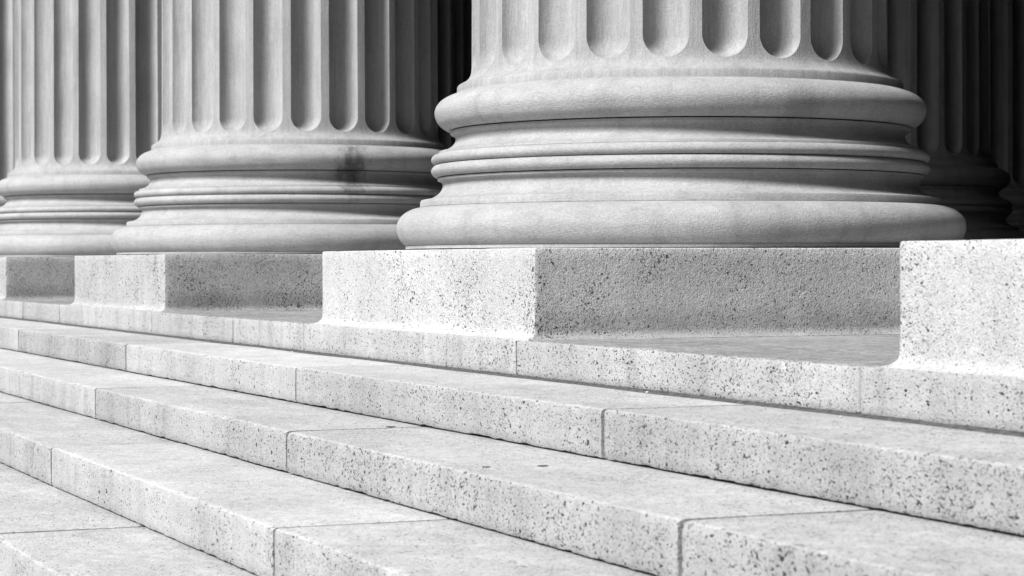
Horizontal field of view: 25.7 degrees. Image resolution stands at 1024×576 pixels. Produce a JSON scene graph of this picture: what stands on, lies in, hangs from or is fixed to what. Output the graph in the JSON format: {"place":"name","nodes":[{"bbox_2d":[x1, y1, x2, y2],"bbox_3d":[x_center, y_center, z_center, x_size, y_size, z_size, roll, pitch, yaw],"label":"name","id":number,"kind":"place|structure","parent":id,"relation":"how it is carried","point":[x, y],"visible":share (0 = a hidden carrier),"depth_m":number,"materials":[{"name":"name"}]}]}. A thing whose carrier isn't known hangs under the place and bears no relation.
{"place":"outdoors","nodes":[
{"label":"outdoors","id":0,"kind":"place"},
{"bbox_2d":[70,299,899,353],"bbox_3d":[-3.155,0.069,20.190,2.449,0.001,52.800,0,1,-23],"label":"portico floor","id":1,"kind":"structure","parent":0,"point":[890,344],"depth_m":8.13,"materials":[{"name":"stone"}]},
{"bbox_2d":[0,0,14,206],"bbox_3d":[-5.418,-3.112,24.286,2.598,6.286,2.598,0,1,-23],"label":"column","id":2,"kind":"structure","parent":1,"relation":"on","point":[7,86],"depth_m":23.47,"materials":[{"name":"stone"}]},
{"bbox_2d":[0,0,161,299],"bbox_3d":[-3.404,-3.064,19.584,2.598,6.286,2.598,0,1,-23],"label":"column","id":3,"kind":"structure","parent":1,"relation":"on","point":[88,102],"depth_m":18.76,"materials":[{"name":"stone"}]},
{"bbox_2d":[69,0,447,311],"bbox_3d":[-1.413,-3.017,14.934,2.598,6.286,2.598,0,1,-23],"label":"column","id":4,"kind":"structure","parent":1,"relation":"on","point":[298,138],"depth_m":14.11,"materials":[{"name":"stone"}]},
{"bbox_2d":[309,0,966,341],"bbox_3d":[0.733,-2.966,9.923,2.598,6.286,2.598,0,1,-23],"label":"column","id":5,"kind":"structure","parent":1,"relation":"on","point":[623,169],"depth_m":8.98,"materials":[{"name":"stone"}]},
{"bbox_2d":[880,239,1023,379],"bbox_3d":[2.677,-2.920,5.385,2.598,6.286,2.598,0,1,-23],"label":"column","id":6,"kind":"structure","parent":1,"relation":"on","point":[961,307],"depth_m":5.79,"materials":[{"name":"stone"}]},
{"label":"pavement","id":7,"kind":"structure","parent":0,"visible":0},
{"bbox_2d":[0,299,1023,575],"bbox_3d":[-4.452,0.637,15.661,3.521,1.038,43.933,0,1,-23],"label":"granite staircase","id":8,"kind":"structure","parent":7,"relation":"on","point":[206,443],"depth_m":6.66,"materials":[{"name":"white stone"}]},
{"label":"inner floor","id":9,"kind":"structure","parent":0,"visible":0},
{"bbox_2d":[437,0,471,148],"bbox_3d":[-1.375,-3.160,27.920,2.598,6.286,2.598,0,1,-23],"label":"column","id":10,"kind":"structure","parent":9,"relation":"on","point":[454,31],"depth_m":27.29,"materials":[{"name":"stone"}]},
{"bbox_2d":[888,0,1023,239],"bbox_3d":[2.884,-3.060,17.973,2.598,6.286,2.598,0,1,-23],"label":"column","id":11,"kind":"structure","parent":9,"relation":"on","point":[938,57],"depth_m":17.20,"materials":[{"name":"stone"}]},
{"bbox_2d":[988,0,1023,231],"bbox_3d":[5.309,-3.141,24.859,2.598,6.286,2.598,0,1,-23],"label":"column","id":12,"kind":"structure","parent":9,"relation":"on","point":[1006,74],"depth_m":24.03,"materials":[{"name":"stone"}]}
]}

